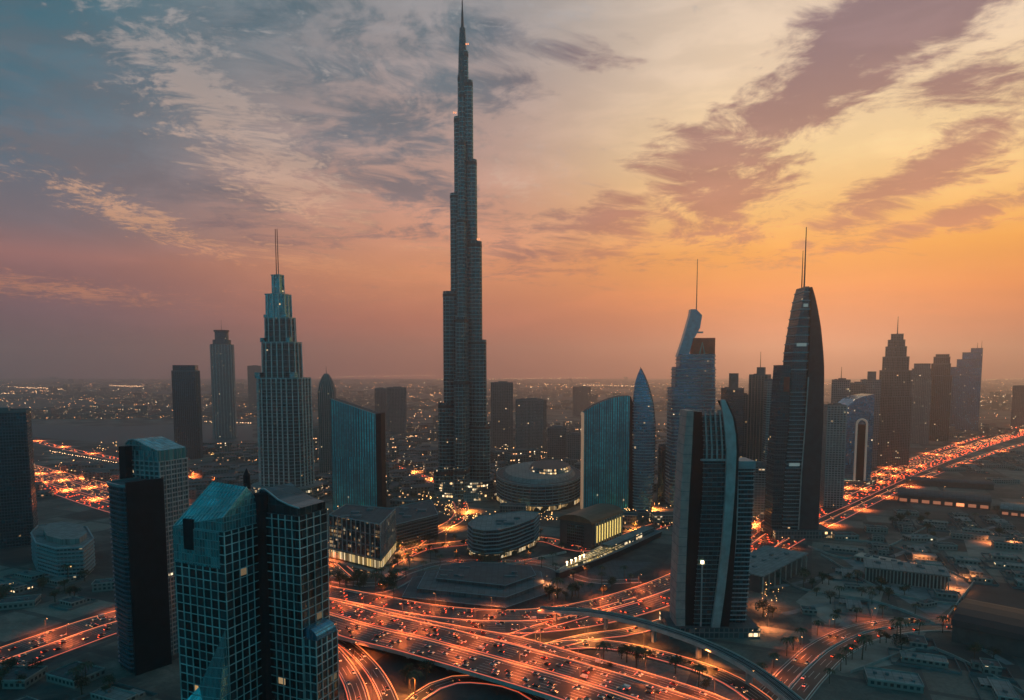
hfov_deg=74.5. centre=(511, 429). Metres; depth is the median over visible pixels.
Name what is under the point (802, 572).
palm tree
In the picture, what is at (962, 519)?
house
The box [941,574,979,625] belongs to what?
boundary wall
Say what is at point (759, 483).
building
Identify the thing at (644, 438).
sail tower
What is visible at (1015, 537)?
house
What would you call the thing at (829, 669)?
palm tree
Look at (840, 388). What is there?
tower
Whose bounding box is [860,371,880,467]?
tower
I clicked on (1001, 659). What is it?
dirt track
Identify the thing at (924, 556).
house
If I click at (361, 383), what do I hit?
distant street lights
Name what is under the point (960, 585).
gravel lot
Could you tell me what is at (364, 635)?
flyover
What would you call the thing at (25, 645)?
highway
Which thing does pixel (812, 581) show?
tree
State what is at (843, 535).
building
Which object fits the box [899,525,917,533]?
house
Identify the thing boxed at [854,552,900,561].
warehouse
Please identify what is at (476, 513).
street level lights
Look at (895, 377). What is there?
tower
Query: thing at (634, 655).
tree
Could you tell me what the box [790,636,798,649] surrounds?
palm tree
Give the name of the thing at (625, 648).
tree
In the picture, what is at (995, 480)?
building
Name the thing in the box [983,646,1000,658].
tree
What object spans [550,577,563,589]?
palm tree
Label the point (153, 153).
sky
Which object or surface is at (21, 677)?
tree
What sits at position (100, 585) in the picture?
building
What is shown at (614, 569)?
plaza
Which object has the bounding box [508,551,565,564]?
retaining wall
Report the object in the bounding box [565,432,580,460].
tower
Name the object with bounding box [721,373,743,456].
tower
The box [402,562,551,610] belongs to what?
terraced building
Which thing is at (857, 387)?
tower
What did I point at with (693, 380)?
skyscraper
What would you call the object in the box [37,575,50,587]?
tree
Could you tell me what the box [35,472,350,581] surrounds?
highway
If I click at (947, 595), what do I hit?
house
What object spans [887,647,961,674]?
house
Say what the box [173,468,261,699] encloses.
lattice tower
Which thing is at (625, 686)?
van
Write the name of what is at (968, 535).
building
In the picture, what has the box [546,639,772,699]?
ramp
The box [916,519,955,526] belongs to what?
house
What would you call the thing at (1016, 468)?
house
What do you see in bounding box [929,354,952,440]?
tower
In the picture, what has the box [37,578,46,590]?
tree
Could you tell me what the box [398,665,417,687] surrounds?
tree
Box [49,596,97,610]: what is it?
house
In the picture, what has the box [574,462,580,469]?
building
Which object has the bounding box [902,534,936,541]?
building
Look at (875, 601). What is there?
boundary wall
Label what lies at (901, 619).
palm tree
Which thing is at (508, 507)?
building
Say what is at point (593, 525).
hall
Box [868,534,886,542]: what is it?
house
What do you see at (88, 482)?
highway
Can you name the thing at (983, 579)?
house
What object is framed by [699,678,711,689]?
tree
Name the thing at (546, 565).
road
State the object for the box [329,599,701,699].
flyover
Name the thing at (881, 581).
tree
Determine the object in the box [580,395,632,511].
office tower
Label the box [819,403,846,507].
tower
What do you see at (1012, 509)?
station hall
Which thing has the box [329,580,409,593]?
retaining wall
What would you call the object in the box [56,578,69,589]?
tree
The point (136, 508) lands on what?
apartment tower
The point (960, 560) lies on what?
house
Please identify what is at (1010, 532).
house
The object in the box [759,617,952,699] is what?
avenue
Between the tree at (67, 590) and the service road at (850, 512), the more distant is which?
the service road at (850, 512)
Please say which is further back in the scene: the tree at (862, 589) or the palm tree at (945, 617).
the tree at (862, 589)
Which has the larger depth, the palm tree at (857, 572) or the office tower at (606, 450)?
the office tower at (606, 450)
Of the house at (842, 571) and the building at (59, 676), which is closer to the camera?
the building at (59, 676)
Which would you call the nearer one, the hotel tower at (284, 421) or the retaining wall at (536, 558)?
the retaining wall at (536, 558)
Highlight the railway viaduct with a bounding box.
[537,606,803,699]
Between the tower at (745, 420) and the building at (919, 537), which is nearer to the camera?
the building at (919, 537)
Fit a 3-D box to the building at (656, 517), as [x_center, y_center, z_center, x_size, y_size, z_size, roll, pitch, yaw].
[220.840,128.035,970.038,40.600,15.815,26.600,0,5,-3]
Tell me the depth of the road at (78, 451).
1828.55 m
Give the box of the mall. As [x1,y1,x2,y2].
[496,460,580,512]
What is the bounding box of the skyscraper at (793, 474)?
[761,227,831,538]
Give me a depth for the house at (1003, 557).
781.81 m
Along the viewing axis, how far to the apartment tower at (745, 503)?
559.23 m
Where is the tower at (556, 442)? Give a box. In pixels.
[547,425,565,459]
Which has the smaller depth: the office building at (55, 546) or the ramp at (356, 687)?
the ramp at (356, 687)
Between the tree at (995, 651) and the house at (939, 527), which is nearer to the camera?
the tree at (995, 651)
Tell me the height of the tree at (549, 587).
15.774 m
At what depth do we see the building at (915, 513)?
1021.44 m
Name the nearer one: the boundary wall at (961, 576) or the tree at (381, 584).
the tree at (381, 584)
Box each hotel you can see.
[328,504,403,574]
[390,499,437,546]
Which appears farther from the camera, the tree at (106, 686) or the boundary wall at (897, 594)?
the boundary wall at (897, 594)
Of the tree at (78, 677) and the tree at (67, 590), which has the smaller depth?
the tree at (78, 677)
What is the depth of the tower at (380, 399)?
2378.23 m
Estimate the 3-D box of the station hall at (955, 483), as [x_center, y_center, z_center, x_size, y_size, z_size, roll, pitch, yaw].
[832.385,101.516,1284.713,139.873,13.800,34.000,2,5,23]
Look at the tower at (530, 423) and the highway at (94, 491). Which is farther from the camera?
the tower at (530, 423)
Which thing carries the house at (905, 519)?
on the ground
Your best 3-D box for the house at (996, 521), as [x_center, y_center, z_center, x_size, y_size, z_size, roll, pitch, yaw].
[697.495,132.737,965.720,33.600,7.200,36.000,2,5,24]
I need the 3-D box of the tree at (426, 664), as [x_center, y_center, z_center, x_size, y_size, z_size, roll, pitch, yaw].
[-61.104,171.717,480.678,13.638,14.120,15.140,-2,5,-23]
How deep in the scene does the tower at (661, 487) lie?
1129.78 m
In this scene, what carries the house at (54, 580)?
on the ground
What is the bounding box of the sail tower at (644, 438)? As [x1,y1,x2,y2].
[632,367,655,512]
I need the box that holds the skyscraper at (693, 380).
[665,259,715,507]
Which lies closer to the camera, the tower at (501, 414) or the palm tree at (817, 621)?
the palm tree at (817, 621)
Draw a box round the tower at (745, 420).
[742,393,747,456]
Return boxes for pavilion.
[555,526,661,577]
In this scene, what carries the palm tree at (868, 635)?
on the ground
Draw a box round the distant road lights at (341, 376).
[8,375,994,461]
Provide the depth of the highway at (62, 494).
1158.12 m
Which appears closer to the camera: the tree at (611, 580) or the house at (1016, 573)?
the tree at (611, 580)
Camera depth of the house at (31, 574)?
715.02 m
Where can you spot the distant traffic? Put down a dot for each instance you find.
(443, 610)
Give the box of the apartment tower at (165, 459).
[118,436,189,655]
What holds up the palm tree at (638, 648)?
on the ground
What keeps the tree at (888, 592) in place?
on the ground
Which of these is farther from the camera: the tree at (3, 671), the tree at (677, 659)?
the tree at (677, 659)
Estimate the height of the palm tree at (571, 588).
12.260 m
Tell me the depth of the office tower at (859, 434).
1294.60 m
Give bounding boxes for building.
[0,594,40,609]
[0,665,46,688]
[30,522,95,579]
[45,661,104,688]
[91,578,114,591]
[390,497,417,506]
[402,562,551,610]
[467,511,539,560]
[499,502,527,512]
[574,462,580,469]
[623,512,636,525]
[649,511,672,525]
[752,461,766,519]
[800,605,816,614]
[832,532,858,539]
[844,583,860,590]
[863,666,924,693]
[864,524,887,533]
[894,509,918,516]
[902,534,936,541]
[916,598,936,608]
[932,541,957,550]
[937,467,966,471]
[950,530,988,541]
[981,463,1015,468]
[985,477,1019,483]
[991,539,1023,551]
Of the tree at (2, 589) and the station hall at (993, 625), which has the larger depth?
the tree at (2, 589)
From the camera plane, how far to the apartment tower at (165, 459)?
514.93 m
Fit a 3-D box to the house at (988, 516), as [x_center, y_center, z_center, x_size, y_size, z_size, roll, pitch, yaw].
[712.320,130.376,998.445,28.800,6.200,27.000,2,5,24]
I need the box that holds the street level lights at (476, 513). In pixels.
[71,442,833,600]
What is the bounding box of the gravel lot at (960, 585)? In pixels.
[843,559,971,617]
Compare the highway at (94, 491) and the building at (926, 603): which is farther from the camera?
the highway at (94, 491)
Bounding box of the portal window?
[183,518,194,549]
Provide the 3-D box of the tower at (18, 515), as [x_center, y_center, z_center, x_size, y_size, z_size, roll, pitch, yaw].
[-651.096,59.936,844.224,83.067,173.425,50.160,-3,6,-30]
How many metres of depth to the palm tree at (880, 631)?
542.58 m
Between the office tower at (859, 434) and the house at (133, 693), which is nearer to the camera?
the house at (133, 693)
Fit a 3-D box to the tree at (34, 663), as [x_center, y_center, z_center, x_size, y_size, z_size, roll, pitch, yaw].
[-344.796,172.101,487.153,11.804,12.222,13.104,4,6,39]
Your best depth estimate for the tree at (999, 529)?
892.22 m
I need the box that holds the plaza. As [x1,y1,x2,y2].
[350,560,651,600]
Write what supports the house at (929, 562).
on the ground
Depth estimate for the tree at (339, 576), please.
686.74 m
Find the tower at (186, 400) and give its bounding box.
[171,365,202,458]
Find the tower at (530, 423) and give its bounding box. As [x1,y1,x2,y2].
[515,398,546,454]
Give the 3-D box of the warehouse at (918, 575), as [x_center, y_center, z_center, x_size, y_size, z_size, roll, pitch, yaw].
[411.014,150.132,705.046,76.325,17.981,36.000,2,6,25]
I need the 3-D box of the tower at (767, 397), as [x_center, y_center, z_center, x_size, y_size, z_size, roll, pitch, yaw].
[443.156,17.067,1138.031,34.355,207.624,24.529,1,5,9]
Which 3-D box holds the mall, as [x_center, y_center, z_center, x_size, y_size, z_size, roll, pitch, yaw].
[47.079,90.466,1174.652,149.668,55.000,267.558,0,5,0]
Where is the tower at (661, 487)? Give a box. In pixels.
[657,443,666,501]
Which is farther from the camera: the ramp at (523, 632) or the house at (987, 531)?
the house at (987, 531)
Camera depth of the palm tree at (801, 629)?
540.65 m
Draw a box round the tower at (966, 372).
[950,345,982,431]
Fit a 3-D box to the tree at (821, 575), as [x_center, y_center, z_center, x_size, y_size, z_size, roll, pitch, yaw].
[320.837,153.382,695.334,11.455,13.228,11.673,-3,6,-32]
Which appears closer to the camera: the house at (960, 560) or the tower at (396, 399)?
the house at (960, 560)
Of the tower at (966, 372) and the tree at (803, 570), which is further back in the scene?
the tower at (966, 372)
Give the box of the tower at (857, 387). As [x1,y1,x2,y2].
[850,382,865,394]
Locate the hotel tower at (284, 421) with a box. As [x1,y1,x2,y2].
[251,229,323,499]
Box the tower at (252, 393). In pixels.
[247,365,260,407]
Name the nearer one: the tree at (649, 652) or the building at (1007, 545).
the tree at (649, 652)
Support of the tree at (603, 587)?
on the ground
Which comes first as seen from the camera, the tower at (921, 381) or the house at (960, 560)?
the house at (960, 560)
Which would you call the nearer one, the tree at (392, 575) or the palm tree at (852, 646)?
the palm tree at (852, 646)
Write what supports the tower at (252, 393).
on the ground
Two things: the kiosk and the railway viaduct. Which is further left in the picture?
the kiosk
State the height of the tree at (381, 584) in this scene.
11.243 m
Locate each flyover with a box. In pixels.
[329,597,728,699]
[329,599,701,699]
[330,614,632,699]
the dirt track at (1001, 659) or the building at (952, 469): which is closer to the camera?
the dirt track at (1001, 659)
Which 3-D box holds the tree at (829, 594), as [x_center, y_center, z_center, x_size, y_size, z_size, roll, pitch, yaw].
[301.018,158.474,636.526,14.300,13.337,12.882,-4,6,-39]
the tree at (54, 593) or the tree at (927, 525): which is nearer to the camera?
the tree at (54, 593)
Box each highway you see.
[0,429,1023,660]
[0,432,1023,664]
[34,465,373,575]
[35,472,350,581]
[35,480,109,512]
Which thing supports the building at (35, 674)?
on the ground
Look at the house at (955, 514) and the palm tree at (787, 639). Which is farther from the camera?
the house at (955, 514)
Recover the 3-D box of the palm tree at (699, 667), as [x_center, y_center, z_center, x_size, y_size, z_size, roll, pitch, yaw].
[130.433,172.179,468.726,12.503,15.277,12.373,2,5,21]
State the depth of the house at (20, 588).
666.79 m
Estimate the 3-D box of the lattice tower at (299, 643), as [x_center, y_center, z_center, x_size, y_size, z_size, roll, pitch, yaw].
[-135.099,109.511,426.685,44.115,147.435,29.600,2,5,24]
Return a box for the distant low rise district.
[0,377,1023,497]
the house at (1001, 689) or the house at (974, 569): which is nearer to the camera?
the house at (1001, 689)
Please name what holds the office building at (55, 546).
on the ground
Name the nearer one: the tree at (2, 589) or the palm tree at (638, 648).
the palm tree at (638, 648)
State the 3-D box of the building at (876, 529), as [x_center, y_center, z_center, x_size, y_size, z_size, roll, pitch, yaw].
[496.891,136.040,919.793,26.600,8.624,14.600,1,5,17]
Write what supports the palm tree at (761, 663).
on the ground
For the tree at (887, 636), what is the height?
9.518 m
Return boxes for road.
[33,441,198,478]
[329,559,641,586]
[393,524,670,565]
[399,466,467,562]
[751,427,1018,537]
[774,443,1023,548]
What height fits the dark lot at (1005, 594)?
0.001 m
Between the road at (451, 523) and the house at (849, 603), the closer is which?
the house at (849, 603)
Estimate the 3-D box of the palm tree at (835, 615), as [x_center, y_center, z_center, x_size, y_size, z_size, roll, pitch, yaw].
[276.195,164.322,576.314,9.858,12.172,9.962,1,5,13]
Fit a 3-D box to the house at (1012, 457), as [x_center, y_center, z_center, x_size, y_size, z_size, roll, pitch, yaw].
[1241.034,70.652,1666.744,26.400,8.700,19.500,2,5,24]
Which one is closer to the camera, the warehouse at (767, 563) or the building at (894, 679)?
the building at (894, 679)
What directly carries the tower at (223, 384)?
on the ground
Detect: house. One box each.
[0,579,15,588]
[0,583,37,596]
[3,569,46,582]
[14,695,38,699]
[28,575,82,588]
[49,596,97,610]
[73,682,157,699]
[823,545,864,554]
[831,567,862,582]
[834,597,871,617]
[867,542,893,551]
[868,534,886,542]
[869,547,894,557]
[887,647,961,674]
[891,517,913,523]
[893,522,916,529]
[893,633,938,653]
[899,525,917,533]
[902,544,932,554]
[904,551,943,562]
[908,559,949,572]
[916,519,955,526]
[925,524,950,531]
[927,589,962,601]
[945,555,988,568]
[948,512,971,517]
[949,516,977,523]
[953,563,992,578]
[954,527,997,535]
[955,522,983,528]
[957,463,981,466]
[961,464,981,468]
[963,574,999,585]
[964,657,1013,679]
[966,467,983,470]
[968,469,989,473]
[969,674,1023,699]
[973,460,991,463]
[979,514,1006,520]
[981,552,1023,562]
[982,518,1015,527]
[984,560,1023,569]
[995,452,1009,454]
[995,523,1016,530]
[997,530,1023,536]
[999,569,1023,578]
[1000,455,1022,458]
[1004,577,1023,589]
[1005,534,1023,543]
[1006,456,1018,459]
[1009,466,1023,470]
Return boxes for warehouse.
[748,545,807,592]
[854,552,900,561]
[863,558,950,589]
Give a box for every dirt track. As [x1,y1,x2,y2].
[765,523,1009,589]
[781,601,1014,664]
[838,583,892,626]
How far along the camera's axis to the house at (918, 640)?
536.91 m
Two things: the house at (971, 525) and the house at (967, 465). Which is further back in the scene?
the house at (967, 465)
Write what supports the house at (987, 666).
on the ground
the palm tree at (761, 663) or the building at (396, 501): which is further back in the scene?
the building at (396, 501)
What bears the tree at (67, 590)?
on the ground
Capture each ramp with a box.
[338,639,398,699]
[338,646,369,699]
[405,675,547,699]
[508,597,643,636]
[546,619,660,647]
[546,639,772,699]
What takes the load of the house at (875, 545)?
on the ground
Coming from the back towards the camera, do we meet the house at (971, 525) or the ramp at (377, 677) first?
the house at (971, 525)
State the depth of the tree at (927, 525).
912.60 m
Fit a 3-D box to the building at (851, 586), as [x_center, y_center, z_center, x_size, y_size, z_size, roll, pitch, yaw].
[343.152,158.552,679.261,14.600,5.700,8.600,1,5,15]
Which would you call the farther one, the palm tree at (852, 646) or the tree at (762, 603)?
the tree at (762, 603)
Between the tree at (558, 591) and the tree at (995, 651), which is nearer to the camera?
the tree at (995, 651)
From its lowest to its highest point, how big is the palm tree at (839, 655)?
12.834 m
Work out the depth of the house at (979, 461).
1603.07 m
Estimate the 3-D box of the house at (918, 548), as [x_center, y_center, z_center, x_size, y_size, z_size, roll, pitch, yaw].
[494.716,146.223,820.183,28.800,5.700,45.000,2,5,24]
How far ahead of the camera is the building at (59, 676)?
478.57 m
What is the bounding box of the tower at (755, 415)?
[746,355,770,461]
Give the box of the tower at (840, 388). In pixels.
[831,367,850,402]
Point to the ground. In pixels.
(16, 625)
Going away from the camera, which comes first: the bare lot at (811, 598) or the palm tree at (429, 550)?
the bare lot at (811, 598)
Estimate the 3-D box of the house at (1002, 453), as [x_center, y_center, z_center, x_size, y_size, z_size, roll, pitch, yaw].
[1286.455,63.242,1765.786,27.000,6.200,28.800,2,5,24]
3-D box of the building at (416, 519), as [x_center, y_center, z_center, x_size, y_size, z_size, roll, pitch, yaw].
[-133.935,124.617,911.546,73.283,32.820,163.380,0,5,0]
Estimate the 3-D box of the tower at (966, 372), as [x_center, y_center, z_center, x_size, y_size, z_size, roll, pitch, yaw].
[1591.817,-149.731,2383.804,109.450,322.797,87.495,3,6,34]
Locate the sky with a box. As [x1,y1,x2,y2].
[0,0,1023,378]
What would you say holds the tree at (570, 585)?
on the ground
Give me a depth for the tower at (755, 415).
1171.61 m
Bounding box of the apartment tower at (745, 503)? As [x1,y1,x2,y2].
[729,457,755,622]
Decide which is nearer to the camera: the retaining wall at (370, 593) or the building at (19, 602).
the building at (19, 602)
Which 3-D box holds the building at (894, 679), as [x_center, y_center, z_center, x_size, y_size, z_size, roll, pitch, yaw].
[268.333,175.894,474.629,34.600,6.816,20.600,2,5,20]
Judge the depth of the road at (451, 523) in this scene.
1015.99 m
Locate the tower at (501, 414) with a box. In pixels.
[491,381,512,447]
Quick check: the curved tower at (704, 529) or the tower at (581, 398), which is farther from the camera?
the tower at (581, 398)
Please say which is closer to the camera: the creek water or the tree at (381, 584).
the tree at (381, 584)
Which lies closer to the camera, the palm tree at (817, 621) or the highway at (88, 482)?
the palm tree at (817, 621)
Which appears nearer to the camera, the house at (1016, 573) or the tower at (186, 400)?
the house at (1016, 573)
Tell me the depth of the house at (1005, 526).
928.63 m
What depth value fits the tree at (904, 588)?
654.46 m
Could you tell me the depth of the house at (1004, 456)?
1695.81 m
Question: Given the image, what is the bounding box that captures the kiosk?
[385,572,402,579]
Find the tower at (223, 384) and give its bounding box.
[210,327,236,438]
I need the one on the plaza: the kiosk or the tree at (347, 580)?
the kiosk
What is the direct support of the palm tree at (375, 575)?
on the ground
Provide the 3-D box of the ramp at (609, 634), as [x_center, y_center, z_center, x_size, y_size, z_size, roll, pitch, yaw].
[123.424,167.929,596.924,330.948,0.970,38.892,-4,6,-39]
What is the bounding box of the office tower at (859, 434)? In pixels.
[838,393,875,484]
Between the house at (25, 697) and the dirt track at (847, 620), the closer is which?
the house at (25, 697)
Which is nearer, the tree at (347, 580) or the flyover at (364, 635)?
the flyover at (364, 635)
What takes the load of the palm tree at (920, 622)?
on the ground
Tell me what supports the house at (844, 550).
on the ground
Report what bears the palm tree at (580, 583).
on the ground
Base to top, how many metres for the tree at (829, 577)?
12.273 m
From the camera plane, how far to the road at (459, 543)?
842.98 m
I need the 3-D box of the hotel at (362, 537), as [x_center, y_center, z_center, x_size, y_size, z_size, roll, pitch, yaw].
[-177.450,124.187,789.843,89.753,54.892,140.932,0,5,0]
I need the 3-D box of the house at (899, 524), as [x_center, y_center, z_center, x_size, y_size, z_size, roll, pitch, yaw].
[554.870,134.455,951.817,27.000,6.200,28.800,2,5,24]
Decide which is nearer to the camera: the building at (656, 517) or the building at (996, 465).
the building at (656, 517)
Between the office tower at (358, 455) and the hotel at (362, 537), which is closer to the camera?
the hotel at (362, 537)
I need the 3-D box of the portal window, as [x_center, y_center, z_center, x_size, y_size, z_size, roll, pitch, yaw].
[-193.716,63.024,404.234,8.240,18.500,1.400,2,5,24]
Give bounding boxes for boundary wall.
[782,578,934,622]
[808,523,932,558]
[821,554,958,604]
[832,537,968,580]
[850,646,1023,694]
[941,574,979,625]
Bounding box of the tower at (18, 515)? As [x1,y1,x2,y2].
[0,407,37,548]
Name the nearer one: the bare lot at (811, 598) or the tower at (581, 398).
the bare lot at (811, 598)
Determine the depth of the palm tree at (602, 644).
498.33 m
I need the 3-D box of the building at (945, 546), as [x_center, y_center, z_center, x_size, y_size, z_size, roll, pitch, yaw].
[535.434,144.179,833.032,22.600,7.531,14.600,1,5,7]
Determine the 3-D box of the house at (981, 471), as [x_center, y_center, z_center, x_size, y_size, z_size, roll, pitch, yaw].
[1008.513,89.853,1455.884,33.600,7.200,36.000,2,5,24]
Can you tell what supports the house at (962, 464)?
on the ground
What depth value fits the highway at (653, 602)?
595.88 m
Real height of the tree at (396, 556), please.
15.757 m
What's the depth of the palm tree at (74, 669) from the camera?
465.56 m
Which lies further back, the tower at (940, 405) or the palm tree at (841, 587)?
the tower at (940, 405)
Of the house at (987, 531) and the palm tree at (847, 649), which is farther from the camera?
the house at (987, 531)
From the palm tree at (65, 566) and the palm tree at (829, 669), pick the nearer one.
the palm tree at (829, 669)
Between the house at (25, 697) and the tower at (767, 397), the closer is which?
the house at (25, 697)
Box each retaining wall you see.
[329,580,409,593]
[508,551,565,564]
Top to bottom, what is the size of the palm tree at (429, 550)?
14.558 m
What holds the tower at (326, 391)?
on the ground
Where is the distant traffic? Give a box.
[35,427,1023,615]
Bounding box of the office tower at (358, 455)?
[330,398,385,510]
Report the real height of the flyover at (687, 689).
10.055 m
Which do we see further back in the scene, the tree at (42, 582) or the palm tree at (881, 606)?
the tree at (42, 582)
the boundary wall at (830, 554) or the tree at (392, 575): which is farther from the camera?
the boundary wall at (830, 554)
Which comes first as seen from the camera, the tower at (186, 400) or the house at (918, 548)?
the house at (918, 548)
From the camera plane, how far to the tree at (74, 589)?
648.57 m
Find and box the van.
[622,684,629,688]
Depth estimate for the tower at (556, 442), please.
1663.35 m
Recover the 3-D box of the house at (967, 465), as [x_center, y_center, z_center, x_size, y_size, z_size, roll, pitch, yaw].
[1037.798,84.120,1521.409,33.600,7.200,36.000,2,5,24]
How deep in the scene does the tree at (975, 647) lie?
515.26 m
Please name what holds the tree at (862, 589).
on the ground
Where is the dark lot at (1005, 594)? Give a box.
[948,582,1023,618]
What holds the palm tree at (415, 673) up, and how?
on the ground
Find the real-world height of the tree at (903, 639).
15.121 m
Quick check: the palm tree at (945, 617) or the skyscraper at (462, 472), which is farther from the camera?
the skyscraper at (462, 472)
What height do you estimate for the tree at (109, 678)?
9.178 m
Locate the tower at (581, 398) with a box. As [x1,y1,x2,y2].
[572,386,590,415]
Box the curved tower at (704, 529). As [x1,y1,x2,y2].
[659,400,759,638]
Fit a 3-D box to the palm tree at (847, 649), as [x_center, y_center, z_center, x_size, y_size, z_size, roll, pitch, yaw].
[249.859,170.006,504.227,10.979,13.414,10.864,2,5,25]
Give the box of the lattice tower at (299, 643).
[253,483,338,699]
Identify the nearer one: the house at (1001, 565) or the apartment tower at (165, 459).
the apartment tower at (165, 459)
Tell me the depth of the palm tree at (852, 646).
513.61 m
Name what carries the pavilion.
on the ground
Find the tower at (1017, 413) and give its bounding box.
[1010,385,1023,427]
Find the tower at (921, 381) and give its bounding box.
[910,363,931,444]
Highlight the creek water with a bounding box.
[32,424,252,442]
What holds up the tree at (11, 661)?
on the ground
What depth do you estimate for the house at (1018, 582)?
688.59 m
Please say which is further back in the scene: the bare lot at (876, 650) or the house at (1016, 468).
the house at (1016, 468)
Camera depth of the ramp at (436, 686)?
469.37 m
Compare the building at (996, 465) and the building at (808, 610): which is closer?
the building at (808, 610)
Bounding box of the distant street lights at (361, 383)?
[16,382,989,451]
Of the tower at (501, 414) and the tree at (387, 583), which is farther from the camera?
the tower at (501, 414)
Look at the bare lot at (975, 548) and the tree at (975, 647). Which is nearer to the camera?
the tree at (975, 647)
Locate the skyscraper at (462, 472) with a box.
[428,0,496,501]
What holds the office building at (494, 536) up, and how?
on the ground
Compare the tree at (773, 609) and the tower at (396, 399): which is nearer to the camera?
the tree at (773, 609)
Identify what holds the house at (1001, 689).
on the ground
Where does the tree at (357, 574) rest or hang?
on the ground
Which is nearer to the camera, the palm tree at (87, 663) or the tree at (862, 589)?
the palm tree at (87, 663)
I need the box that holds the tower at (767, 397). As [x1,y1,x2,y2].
[762,379,772,461]
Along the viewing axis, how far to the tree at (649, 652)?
507.33 m
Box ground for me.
[0,379,1023,699]
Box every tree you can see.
[0,584,13,596]
[0,656,18,668]
[0,664,12,689]
[15,674,26,682]
[24,658,43,669]
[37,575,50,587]
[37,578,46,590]
[46,588,59,601]
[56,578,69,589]
[60,563,74,577]
[61,584,76,596]
[67,666,83,687]
[69,585,82,595]
[70,671,90,694]
[76,661,94,683]
[77,569,90,580]
[98,682,113,690]
[102,673,115,682]
[334,570,344,586]
[342,575,352,586]
[350,569,362,581]
[359,577,367,587]
[368,573,382,591]
[377,581,386,591]
[379,580,388,590]
[383,572,397,580]
[393,553,402,564]
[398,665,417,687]
[405,670,423,693]
[417,660,435,679]
[426,549,433,561]
[542,584,554,599]
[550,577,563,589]
[554,588,561,598]
[566,582,578,596]
[567,587,575,599]
[574,581,584,597]
[594,641,613,659]
[598,584,607,594]
[607,575,616,588]
[617,643,632,662]
[627,649,647,667]
[628,646,645,662]
[640,648,654,662]
[666,654,683,673]
[692,664,707,686]
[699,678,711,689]
[755,599,772,616]
[755,662,767,669]
[769,606,776,617]
[769,652,779,667]
[780,637,793,655]
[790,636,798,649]
[795,627,807,644]
[796,571,810,587]
[799,567,812,581]
[807,577,817,587]
[812,620,823,635]
[817,571,826,583]
[823,590,836,603]
[823,668,835,683]
[824,573,835,584]
[829,614,840,627]
[834,586,844,597]
[834,653,847,670]
[838,646,853,664]
[847,644,858,658]
[851,607,862,621]
[852,570,862,583]
[854,635,873,659]
[857,586,866,595]
[860,634,873,650]
[875,576,888,585]
[875,629,885,634]
[877,604,887,617]
[880,631,890,642]
[882,586,894,599]
[889,617,910,641]
[891,633,911,649]
[899,584,911,594]
[914,621,925,633]
[923,522,932,532]
[936,616,949,632]
[966,641,983,658]
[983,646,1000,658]
[992,505,999,513]
[995,528,1003,536]
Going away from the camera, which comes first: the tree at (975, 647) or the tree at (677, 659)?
the tree at (677, 659)
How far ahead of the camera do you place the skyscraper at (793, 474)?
876.28 m
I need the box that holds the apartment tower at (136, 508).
[106,477,171,675]
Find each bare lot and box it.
[796,572,883,623]
[809,632,925,672]
[961,529,1023,560]
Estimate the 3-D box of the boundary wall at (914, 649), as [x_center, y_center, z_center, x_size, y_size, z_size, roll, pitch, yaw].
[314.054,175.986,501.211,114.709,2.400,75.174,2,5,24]
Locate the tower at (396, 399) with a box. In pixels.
[386,386,406,432]
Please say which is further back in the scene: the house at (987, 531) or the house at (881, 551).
the house at (987, 531)
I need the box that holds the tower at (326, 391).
[317,373,335,472]
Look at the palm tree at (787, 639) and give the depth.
519.32 m
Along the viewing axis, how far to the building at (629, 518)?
958.67 m
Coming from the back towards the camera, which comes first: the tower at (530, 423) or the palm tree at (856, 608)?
the tower at (530, 423)
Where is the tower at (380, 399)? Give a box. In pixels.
[374,387,386,428]
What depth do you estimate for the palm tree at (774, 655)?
497.89 m
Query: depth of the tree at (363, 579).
682.64 m
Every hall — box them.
[558,503,622,548]
[897,488,991,509]
[905,476,994,489]
[951,598,1023,657]
[1000,502,1023,517]
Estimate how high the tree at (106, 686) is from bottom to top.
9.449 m
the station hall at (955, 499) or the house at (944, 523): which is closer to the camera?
the house at (944, 523)
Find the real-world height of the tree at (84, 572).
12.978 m
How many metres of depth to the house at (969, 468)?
1490.99 m
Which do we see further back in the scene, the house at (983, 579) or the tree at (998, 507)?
the tree at (998, 507)
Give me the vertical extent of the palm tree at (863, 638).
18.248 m
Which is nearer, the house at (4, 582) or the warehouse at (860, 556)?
the house at (4, 582)
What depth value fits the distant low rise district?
3134.74 m
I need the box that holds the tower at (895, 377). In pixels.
[877,324,912,465]

